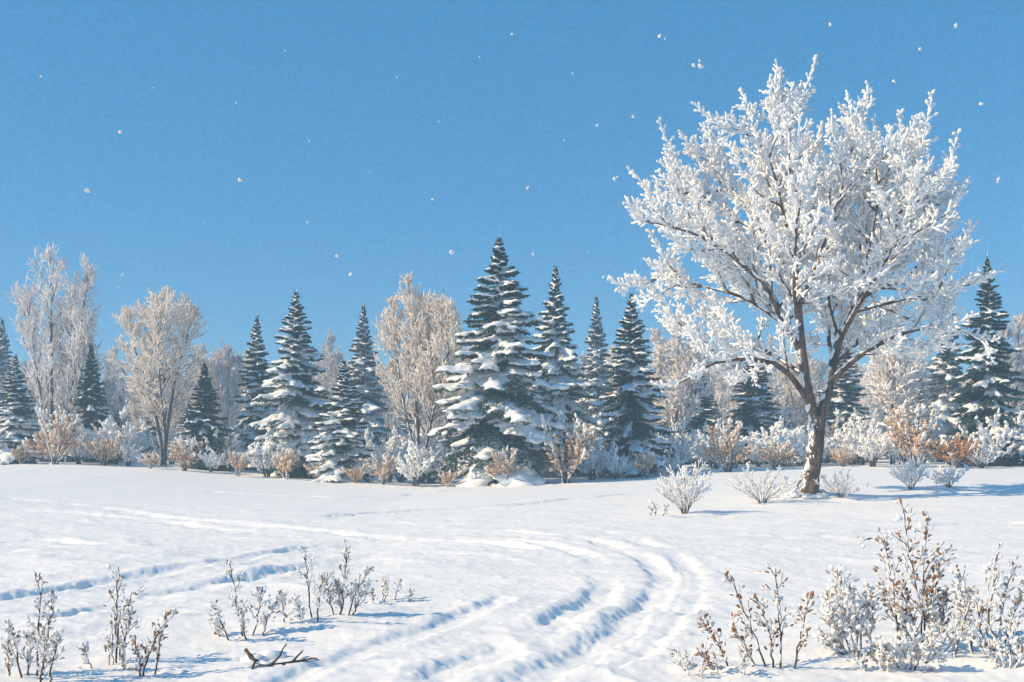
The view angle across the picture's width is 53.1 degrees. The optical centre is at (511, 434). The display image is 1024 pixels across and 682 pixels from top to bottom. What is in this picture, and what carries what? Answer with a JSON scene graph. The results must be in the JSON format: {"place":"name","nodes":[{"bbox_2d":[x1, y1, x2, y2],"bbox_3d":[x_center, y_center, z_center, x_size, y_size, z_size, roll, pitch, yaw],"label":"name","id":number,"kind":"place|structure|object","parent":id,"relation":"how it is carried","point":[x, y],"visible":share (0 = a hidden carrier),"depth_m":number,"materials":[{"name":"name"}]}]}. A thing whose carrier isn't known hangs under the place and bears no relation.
{"place":"outdoors","nodes":[
{"label":"outdoors","id":0,"kind":"place"},
{"bbox_2d":[0,456,1023,681],"bbox_3d":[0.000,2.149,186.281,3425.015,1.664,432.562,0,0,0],"label":"snow ground","id":1,"kind":"structure","parent":0,"point":[584,578],"depth_m":13.53,"materials":[{"name":"white snow"}]},
{"bbox_2d":[0,317,12,418],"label":"spruce tree","id":2,"kind":"object","parent":1,"relation":"on","point":[5,351],"visible":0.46,"depth_m":61.83,"materials":[{"name":"green plant"}]},
{"bbox_2d":[0,354,45,464],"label":"spruce tree","id":3,"kind":"object","parent":1,"relation":"on","point":[18,425],"visible":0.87,"depth_m":51.16,"materials":[{"name":"green plant"}]},
{"bbox_2d":[0,359,48,422],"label":"frosted tree","id":4,"kind":"object","parent":1,"relation":"on","point":[28,390],"visible":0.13,"depth_m":62.39,"materials":[{"name":"grey plant"}]},
{"bbox_2d":[0,570,67,681],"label":"frosted weed","id":5,"kind":"object","parent":1,"relation":"on","point":[48,641],"visible":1,"depth_m":7.34,"materials":[{"name":"beige plant"}]},
{"bbox_2d":[21,405,84,464],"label":"frosted shrub","id":6,"kind":"object","parent":1,"relation":"on","point":[53,437],"visible":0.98,"depth_m":50.24,"materials":[{"name":"beige plant"}]},
{"bbox_2d":[2,241,106,461],"bbox_3d":[-24.859,-4.408,56.465,5.666,12.660,4.542,0,0,0],"label":"frosted tree","id":7,"kind":"object","parent":1,"relation":"on","point":[74,316],"visible":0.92,"depth_m":55.97,"materials":[{"name":"grey plant"}]},
{"bbox_2d":[60,429,95,463],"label":"frosted shrub","id":8,"kind":"object","parent":1,"relation":"on","point":[80,451],"visible":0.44,"depth_m":51.50,"materials":[{"name":"grey plant"}]},
{"bbox_2d":[67,343,110,462],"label":"spruce tree","id":9,"kind":"object","parent":1,"relation":"on","point":[91,400],"visible":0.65,"depth_m":54.76,"materials":[{"name":"green plant"}]},
{"bbox_2d":[74,431,128,465],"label":"frosted shrub","id":10,"kind":"object","parent":1,"relation":"on","point":[107,449],"visible":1,"depth_m":50.06,"materials":[{"name":"beige plant"}]},
{"bbox_2d":[77,619,132,669],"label":"dry stalks","id":11,"kind":"object","parent":1,"relation":"on","point":[111,645],"visible":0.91,"depth_m":7.79,"materials":[{"name":"beige plant"}]},
{"bbox_2d":[76,406,152,463],"bbox_3d":[-20.350,0.073,52.734,3.780,3.237,4.298,0,0,-5],"label":"frosted shrub","id":12,"kind":"object","parent":1,"relation":"on","point":[107,426],"visible":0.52,"depth_m":52.45,"materials":[{"name":"grey plant"}]},
{"bbox_2d":[101,343,128,430],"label":"frosted tree","id":13,"kind":"object","parent":1,"relation":"on","point":[112,396],"visible":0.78,"depth_m":74.77,"materials":[{"name":"grey plant"}]},
{"bbox_2d":[103,565,145,662],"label":"frosted weed","id":14,"kind":"object","parent":1,"relation":"on","point":[128,613],"visible":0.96,"depth_m":7.88,"materials":[{"name":"beige plant"}]},
{"bbox_2d":[117,439,142,465],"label":"frosted shrub","id":15,"kind":"object","parent":1,"relation":"on","point":[132,455],"visible":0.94,"depth_m":50.81,"materials":[{"name":"grey plant"}]},
{"bbox_2d":[118,368,158,457],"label":"frosted tree","id":16,"kind":"object","parent":1,"relation":"on","point":[131,409],"visible":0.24,"depth_m":77.93,"materials":[{"name":"grey plant"}]},
{"bbox_2d":[125,425,157,461],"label":"frosted shrub","id":17,"kind":"object","parent":1,"relation":"on","point":[144,442],"visible":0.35,"depth_m":56.59,"materials":[{"name":"grey plant"}]},
{"bbox_2d":[128,607,178,675],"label":"frosted weed","id":18,"kind":"object","parent":1,"relation":"on","point":[159,632],"visible":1,"depth_m":7.50,"materials":[{"name":"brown plant"}]},
{"bbox_2d":[141,411,167,458],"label":"spruce tree","id":19,"kind":"object","parent":1,"relation":"on","point":[147,451],"visible":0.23,"depth_m":72.14,"materials":[{"name":"plant"}]},
{"bbox_2d":[106,284,209,465],"bbox_3d":[-18.252,-3.052,53.051,4.790,9.786,5.118,0,0,-42],"label":"frosted tree","id":20,"kind":"object","parent":1,"relation":"on","point":[161,316],"visible":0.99,"depth_m":52.66,"materials":[{"name":"grey plant"}]},
{"bbox_2d":[148,371,195,459],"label":"frosted tree","id":21,"kind":"object","parent":1,"relation":"on","point":[174,423],"visible":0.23,"depth_m":69.80,"materials":[{"name":"grey plant"}]},
{"bbox_2d":[168,436,201,470],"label":"frosted shrub","id":22,"kind":"object","parent":1,"relation":"on","point":[174,449],"visible":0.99,"depth_m":48.72,"materials":[{"name":"beige plant"}]},
{"bbox_2d":[179,362,240,470],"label":"spruce tree","id":23,"kind":"object","parent":1,"relation":"on","point":[205,416],"visible":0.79,"depth_m":51.63,"materials":[{"name":"green plant"}]},
{"bbox_2d":[178,343,241,430],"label":"frosted tree","id":24,"kind":"object","parent":1,"relation":"on","point":[210,364],"visible":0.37,"depth_m":65.90,"materials":[{"name":"grey plant"}]},
{"bbox_2d":[174,430,245,461],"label":"frosted shrub","id":25,"kind":"object","parent":1,"relation":"on","point":[235,443],"visible":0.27,"depth_m":51.83,"materials":[{"name":"grey plant"}]},
{"bbox_2d":[197,445,225,471],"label":"frosted shrub","id":26,"kind":"object","parent":1,"relation":"on","point":[212,462],"visible":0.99,"depth_m":49.64,"materials":[{"name":"grey plant"}]},
{"bbox_2d":[185,428,239,457],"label":"frosted shrub","id":27,"kind":"object","parent":1,"relation":"on","point":[228,440],"visible":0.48,"depth_m":51.59,"materials":[{"name":"plant"}]},
{"bbox_2d":[211,340,246,433],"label":"frosted tree","id":28,"kind":"object","parent":1,"relation":"on","point":[218,372],"visible":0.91,"depth_m":65.92,"materials":[{"name":"grey plant"}]},
{"bbox_2d":[227,451,249,475],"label":"frosted shrub","id":29,"kind":"object","parent":1,"relation":"on","point":[239,459],"visible":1,"depth_m":47.96,"materials":[{"name":"beige plant"}]},
{"bbox_2d":[207,554,286,639],"bbox_3d":[-2.290,1.399,8.713,0.673,0.764,0.434,0,0,0],"label":"frosted weed","id":30,"kind":"object","parent":1,"relation":"on","point":[216,621],"visible":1,"depth_m":8.80,"materials":[{"name":"beige plant"}]},
{"bbox_2d":[225,314,279,470],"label":"spruce tree","id":31,"kind":"object","parent":1,"relation":"on","point":[256,372],"visible":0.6,"depth_m":55.52,"materials":[{"name":"green plant"}]},
{"bbox_2d":[237,432,291,476],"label":"frosted shrub","id":32,"kind":"object","parent":1,"relation":"on","point":[255,461],"visible":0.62,"depth_m":48.85,"materials":[{"name":"grey plant"}]},
{"bbox_2d":[240,644,318,669],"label":"fallen branch","id":33,"kind":"object","parent":1,"relation":"on","point":[261,658],"visible":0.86,"depth_m":7.86,"materials":[{"name":"brown"}]},
{"bbox_2d":[270,449,300,478],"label":"frosted shrub","id":34,"kind":"object","parent":1,"relation":"on","point":[289,461],"visible":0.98,"depth_m":47.14,"materials":[{"name":"beige plant"}]},
{"bbox_2d":[246,290,330,478],"bbox_3d":[-10.753,-2.082,51.044,5.262,11.114,6.090,0,0,-25],"label":"spruce tree","id":35,"kind":"object","parent":1,"relation":"on","point":[291,423],"visible":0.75,"depth_m":50.28,"materials":[{"name":"green plant"}]},
{"bbox_2d":[270,546,329,621],"bbox_3d":[-1.940,1.380,9.171,0.469,0.710,0.515,0,0,-32],"label":"frosted weed","id":36,"kind":"object","parent":1,"relation":"on","point":[296,603],"visible":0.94,"depth_m":9.16,"materials":[{"name":"beige plant"}]},
{"bbox_2d":[320,327,348,408],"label":"frosted tree","id":37,"kind":"object","parent":1,"relation":"on","point":[330,362],"visible":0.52,"depth_m":66.64,"materials":[{"name":"grey plant"}]},
{"bbox_2d":[305,358,378,482],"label":"spruce tree","id":38,"kind":"object","parent":1,"relation":"on","point":[339,438],"visible":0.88,"depth_m":45.98,"materials":[{"name":"white plant"}]},
{"bbox_2d":[321,539,377,615],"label":"frosted weed","id":39,"kind":"object","parent":1,"relation":"on","point":[338,589],"visible":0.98,"depth_m":9.47,"materials":[{"name":"beige plant"}]},
{"bbox_2d":[340,463,367,482],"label":"frosted shrub","id":40,"kind":"object","parent":1,"relation":"on","point":[352,474],"visible":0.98,"depth_m":45.03,"materials":[{"name":"beige plant"}]},
{"bbox_2d":[348,303,392,476],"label":"spruce tree","id":41,"kind":"object","parent":1,"relation":"on","point":[366,379],"visible":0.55,"depth_m":56.59,"materials":[{"name":"green plant"}]},
{"bbox_2d":[366,452,397,483],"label":"frosted shrub","id":42,"kind":"object","parent":1,"relation":"on","point":[382,473],"visible":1,"depth_m":44.59,"materials":[{"name":"beige plant"}]},
{"bbox_2d":[365,435,404,481],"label":"frosted shrub","id":43,"kind":"object","parent":1,"relation":"on","point":[382,449],"visible":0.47,"depth_m":47.95,"materials":[{"name":"grey plant"}]},
{"bbox_2d":[366,574,413,602],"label":"dry stalks","id":44,"kind":"object","parent":1,"relation":"on","point":[386,587],"visible":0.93,"depth_m":10.72,"materials":[{"name":"beige plant"}]},
{"bbox_2d":[380,368,405,443],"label":"frosted tree","id":45,"kind":"object","parent":1,"relation":"on","point":[391,421],"visible":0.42,"depth_m":76.25,"materials":[{"name":"grey plant"}]},
{"bbox_2d":[373,426,412,481],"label":"frosted shrub","id":46,"kind":"object","parent":1,"relation":"on","point":[402,439],"visible":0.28,"depth_m":48.56,"materials":[{"name":"grey plant"}]},
{"bbox_2d":[370,271,463,482],"bbox_3d":[-4.236,-2.537,48.515,3.970,10.560,4.562,0,0,-44],"label":"frosted tree","id":47,"kind":"object","parent":1,"relation":"on","point":[420,374],"visible":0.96,"depth_m":48.19,"materials":[{"name":"grey plant"}]},
{"bbox_2d":[395,440,440,485],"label":"frosted shrub","id":48,"kind":"object","parent":1,"relation":"on","point":[410,467],"visible":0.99,"depth_m":44.14,"materials":[{"name":"grey plant"}]},
{"bbox_2d":[406,390,449,445],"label":"frosted tree","id":49,"kind":"object","parent":1,"relation":"on","point":[435,423],"visible":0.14,"depth_m":64.28,"materials":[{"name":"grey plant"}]},
{"bbox_2d":[396,429,461,482],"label":"frosted shrub","id":50,"kind":"object","parent":1,"relation":"on","point":[422,436],"visible":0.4,"depth_m":47.75,"materials":[{"name":"grey plant"}]},
{"bbox_2d":[421,236,569,486],"bbox_3d":[-0.477,-2.581,44.428,7.044,12.959,7.031,0,0,38],"label":"spruce tree","id":51,"kind":"object","parent":1,"relation":"on","point":[495,409],"visible":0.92,"depth_m":43.30,"materials":[{"name":"green plant"}]},
{"bbox_2d":[484,445,526,481],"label":"frosted shrub","id":52,"kind":"object","parent":1,"relation":"on","point":[505,461],"visible":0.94,"depth_m":41.77,"materials":[{"name":"beige plant"}]},
{"bbox_2d":[528,260,601,477],"bbox_3d":[2.130,-2.629,51.010,5.387,12.569,4.655,0,0,-9],"label":"spruce tree","id":53,"kind":"object","parent":1,"relation":"on","point":[557,347],"visible":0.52,"depth_m":50.44,"materials":[{"name":"green plant"}]},
{"bbox_2d":[537,413,602,482],"bbox_3d":[2.362,0.796,43.016,2.848,3.490,2.964,0,0,11],"label":"frosted shrub","id":54,"kind":"object","parent":1,"relation":"on","point":[577,453],"visible":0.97,"depth_m":42.84,"materials":[{"name":"beige plant"}]},
{"bbox_2d":[575,293,616,442],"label":"spruce tree","id":55,"kind":"object","parent":1,"relation":"on","point":[595,356],"visible":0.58,"depth_m":58.66,"materials":[{"name":"green plant"}]},
{"bbox_2d":[577,431,619,479],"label":"frosted shrub","id":56,"kind":"object","parent":1,"relation":"on","point":[587,467],"visible":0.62,"depth_m":45.33,"materials":[{"name":"grey plant"}]},
{"bbox_2d":[599,439,632,478],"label":"frosted shrub","id":57,"kind":"object","parent":1,"relation":"on","point":[613,465],"visible":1,"depth_m":45.00,"materials":[{"name":"grey plant"}]},
{"bbox_2d":[579,288,678,477],"bbox_3d":[5.470,-1.988,47.714,4.520,10.005,4.845,0,0,16],"label":"spruce tree","id":58,"kind":"object","parent":1,"relation":"on","point":[630,434],"visible":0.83,"depth_m":47.01,"materials":[{"name":"green plant"}]},
{"bbox_2d":[632,451,656,477],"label":"frosted shrub","id":59,"kind":"object","parent":1,"relation":"on","point":[644,464],"visible":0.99,"depth_m":44.66,"materials":[{"name":"white plant"}]},
{"bbox_2d":[656,448,686,474],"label":"frosted shrub","id":60,"kind":"object","parent":1,"relation":"on","point":[676,462],"visible":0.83,"depth_m":46.45,"materials":[{"name":"grey plant"}]},
{"bbox_2d":[654,417,701,471],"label":"frosted shrub","id":61,"kind":"object","parent":1,"relation":"on","point":[688,447],"visible":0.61,"depth_m":49.24,"materials":[{"name":"grey plant"}]},
{"bbox_2d":[645,315,713,439],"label":"frosted tree","id":62,"kind":"object","parent":1,"relation":"on","point":[675,395],"visible":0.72,"depth_m":54.71,"materials":[{"name":"grey plant"}]},
{"bbox_2d":[652,458,713,513],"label":"frosted shrub","id":63,"kind":"object","parent":1,"relation":"on","point":[684,488],"visible":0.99,"depth_m":23.23,"materials":[{"name":"white plant"}]},
{"bbox_2d":[678,372,722,464],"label":"spruce tree","id":64,"kind":"object","parent":1,"relation":"on","point":[697,422],"visible":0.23,"depth_m":60.58,"materials":[{"name":"green plant"}]},
{"bbox_2d":[665,643,754,677],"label":"dry stalks","id":65,"kind":"object","parent":1,"relation":"on","point":[741,659],"visible":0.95,"depth_m":7.36,"materials":[{"name":"beige plant"}]},
{"bbox_2d":[679,418,749,468],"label":"frosted shrub","id":66,"kind":"object","parent":1,"relation":"on","point":[744,440],"visible":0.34,"depth_m":50.40,"materials":[{"name":"grey plant"}]},
{"bbox_2d":[711,379,741,430],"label":"frosted tree","id":67,"kind":"object","parent":1,"relation":"on","point":[729,393],"visible":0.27,"depth_m":76.92,"materials":[{"name":"grey plant"}]},
{"bbox_2d":[698,417,756,471],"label":"frosted shrub","id":68,"kind":"object","parent":1,"relation":"on","point":[726,445],"visible":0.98,"depth_m":45.80,"materials":[{"name":"beige plant"}]},
{"bbox_2d":[713,353,748,416],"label":"frosted tree","id":69,"kind":"object","parent":1,"relation":"on","point":[736,355],"visible":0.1,"depth_m":79.10,"materials":[{"name":"grey plant"}]},
{"bbox_2d":[690,561,818,669],"bbox_3d":[1.761,1.373,7.560,0.912,0.848,0.447,0,0,0],"label":"frosted weed","id":70,"kind":"object","parent":1,"relation":"on","point":[749,650],"visible":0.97,"depth_m":7.56,"materials":[{"name":"brown plant"}]},
{"bbox_2d":[722,335,787,464],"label":"spruce tree","id":71,"kind":"object","parent":1,"relation":"on","point":[754,409],"visible":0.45,"depth_m":56.45,"materials":[{"name":"green plant"}]},
{"bbox_2d":[740,367,786,426],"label":"frosted tree","id":72,"kind":"object","parent":1,"relation":"on","point":[775,385],"visible":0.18,"depth_m":66.88,"materials":[{"name":"grey plant"}]},
{"bbox_2d":[723,461,806,502],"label":"frosted shrub","id":73,"kind":"object","parent":1,"relation":"on","point":[769,483],"visible":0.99,"depth_m":26.40,"materials":[{"name":"white plant"}]},
{"bbox_2d":[752,440,796,469],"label":"frosted shrub","id":74,"kind":"object","parent":1,"relation":"on","point":[768,456],"visible":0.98,"depth_m":46.68,"materials":[{"name":"white plant"}]},
{"bbox_2d":[746,416,807,465],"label":"frosted shrub","id":75,"kind":"object","parent":1,"relation":"on","point":[765,433],"visible":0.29,"depth_m":51.87,"materials":[{"name":"grey plant"}]},
{"bbox_2d":[751,422,807,466],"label":"frosted shrub","id":76,"kind":"object","parent":1,"relation":"on","point":[791,435],"visible":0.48,"depth_m":50.75,"materials":[{"name":"grey plant"}]},
{"bbox_2d":[771,348,827,431],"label":"frosted tree","id":77,"kind":"object","parent":1,"relation":"on","point":[816,373],"visible":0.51,"depth_m":81.27,"materials":[{"name":"grey plant"}]},
{"bbox_2d":[607,54,1004,498],"bbox_3d":[7.770,-4.083,27.692,10.383,11.902,8.642,0,0,0],"label":"frosted tree","id":78,"kind":"object","parent":1,"relation":"on","point":[875,260],"visible":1,"depth_m":26.69,"materials":[{"name":"white plant"}]},
{"bbox_2d":[790,427,830,461],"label":"frosted shrub","id":79,"kind":"object","parent":1,"relation":"on","point":[800,450],"visible":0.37,"depth_m":50.07,"materials":[{"name":"grey plant"}]},
{"bbox_2d":[814,466,870,497],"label":"frosted shrub","id":80,"kind":"object","parent":1,"relation":"on","point":[844,487],"visible":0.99,"depth_m":27.11,"materials":[{"name":"white plant"}]},
{"bbox_2d":[829,444,860,466],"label":"frosted shrub","id":81,"kind":"object","parent":1,"relation":"on","point":[840,456],"visible":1,"depth_m":47.82,"materials":[{"name":"white plant"}]},
{"bbox_2d":[812,564,883,655],"bbox_3d":[2.620,1.378,7.947,0.570,0.807,0.489,0,0,0],"label":"frosted bush","id":82,"kind":"object","parent":1,"relation":"on","point":[867,597],"visible":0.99,"depth_m":7.86,"materials":[{"name":"beige plant"}]},
{"bbox_2d":[817,338,883,462],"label":"spruce tree","id":83,"kind":"object","parent":1,"relation":"on","point":[845,389],"visible":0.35,"depth_m":57.49,"materials":[{"name":"green plant"}]},
{"bbox_2d":[827,407,881,464],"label":"frosted shrub","id":84,"kind":"object","parent":1,"relation":"on","point":[844,440],"visible":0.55,"depth_m":50.97,"materials":[{"name":"grey plant"}]},
{"bbox_2d":[850,413,892,466],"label":"frosted shrub","id":85,"kind":"object","parent":1,"relation":"on","point":[868,448],"visible":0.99,"depth_m":47.95,"materials":[{"name":"grey plant"}]},
{"bbox_2d":[846,637,898,671],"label":"dry stalks","id":86,"kind":"object","parent":1,"relation":"on","point":[879,658],"visible":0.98,"depth_m":7.51,"materials":[{"name":"beige plant"}]},
{"bbox_2d":[858,370,888,459],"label":"frosted tree","id":87,"kind":"object","parent":1,"relation":"on","point":[874,408],"visible":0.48,"depth_m":66.99,"materials":[{"name":"grey plant"}]},
{"bbox_2d":[863,295,931,463],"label":"frosted tree","id":88,"kind":"object","parent":1,"relation":"on","point":[895,369],"visible":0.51,"depth_m":50.61,"materials":[{"name":"grey plant"}]},
{"bbox_2d":[854,497,963,649],"bbox_3d":[3.201,1.120,8.191,0.767,1.282,0.601,0,0,-28],"label":"frosted bush","id":89,"kind":"object","parent":1,"relation":"on","point":[906,614],"visible":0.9,"depth_m":8.15,"materials":[{"name":"brown plant"}]},
{"bbox_2d":[888,453,930,488],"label":"frosted shrub","id":90,"kind":"object","parent":1,"relation":"on","point":[910,472],"visible":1,"depth_m":30.50,"materials":[{"name":"white plant"}]},
{"bbox_2d":[878,399,946,466],"bbox_3d":[18.348,0.191,46.848,3.005,3.682,3.128,0,0,26],"label":"frosted shrub","id":91,"kind":"object","parent":1,"relation":"on","point":[903,443],"visible":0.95,"depth_m":46.55,"materials":[{"name":"beige plant"}]},
{"bbox_2d":[873,622,953,669],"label":"frosted bush","id":92,"kind":"object","parent":1,"relation":"on","point":[923,650],"visible":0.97,"depth_m":7.48,"materials":[{"name":"beige plant"}]},
{"bbox_2d":[893,355,933,424],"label":"frosted tree","id":93,"kind":"object","parent":1,"relation":"on","point":[925,375],"visible":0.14,"depth_m":76.25,"materials":[{"name":"grey plant"}]},
{"bbox_2d":[917,297,972,462],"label":"spruce tree","id":94,"kind":"object","parent":1,"relation":"on","point":[944,367],"visible":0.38,"depth_m":55.57,"materials":[{"name":"green plant"}]},
{"bbox_2d":[925,457,970,487],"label":"frosted shrub","id":95,"kind":"object","parent":1,"relation":"on","point":[948,476],"visible":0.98,"depth_m":31.02,"materials":[{"name":"grey plant"}]},
{"bbox_2d":[921,596,976,657],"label":"frosted bush","id":96,"kind":"object","parent":1,"relation":"on","point":[954,627],"visible":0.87,"depth_m":7.76,"materials":[{"name":"beige plant"}]},
{"bbox_2d":[924,432,988,467],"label":"frosted shrub","id":97,"kind":"object","parent":1,"relation":"on","point":[945,452],"visible":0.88,"depth_m":45.53,"materials":[{"name":"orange plant"}]},
{"bbox_2d":[958,440,1002,467],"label":"frosted shrub","id":98,"kind":"object","parent":1,"relation":"on","point":[991,459],"visible":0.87,"depth_m":45.49,"materials":[{"name":"grey plant"}]},
{"bbox_2d":[939,251,1023,466],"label":"spruce tree","id":99,"kind":"object","parent":1,"relation":"on","point":[984,390],"visible":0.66,"depth_m":48.10,"materials":[{"name":"green plant"}]},
{"bbox_2d":[947,542,1023,655],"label":"frosted bush","id":100,"kind":"object","parent":1,"relation":"on","point":[1003,599],"visible":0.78,"depth_m":7.87,"materials":[{"name":"beige plant"}]},
{"bbox_2d":[955,399,1023,465],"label":"frosted shrub","id":101,"kind":"object","parent":1,"relation":"on","point":[982,433],"visible":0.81,"depth_m":46.88,"materials":[{"name":"grey plant"}]},
{"bbox_2d":[961,614,1023,668],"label":"frosted bush","id":102,"kind":"object","parent":1,"relation":"on","point":[998,643],"visible":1,"depth_m":7.58,"materials":[{"name":"beige plant"}]},
{"bbox_2d":[996,311,1023,422],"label":"frosted tree","id":103,"kind":"object","parent":1,"relation":"on","point":[1017,357],"visible":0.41,"depth_m":59.81,"materials":[{"name":"grey plant"}]},
{"bbox_2d":[0,0,1023,434],"label":"sky","id":104,"kind":"structure","parent":0,"point":[506,114],"materials":[{"name":"blue"}]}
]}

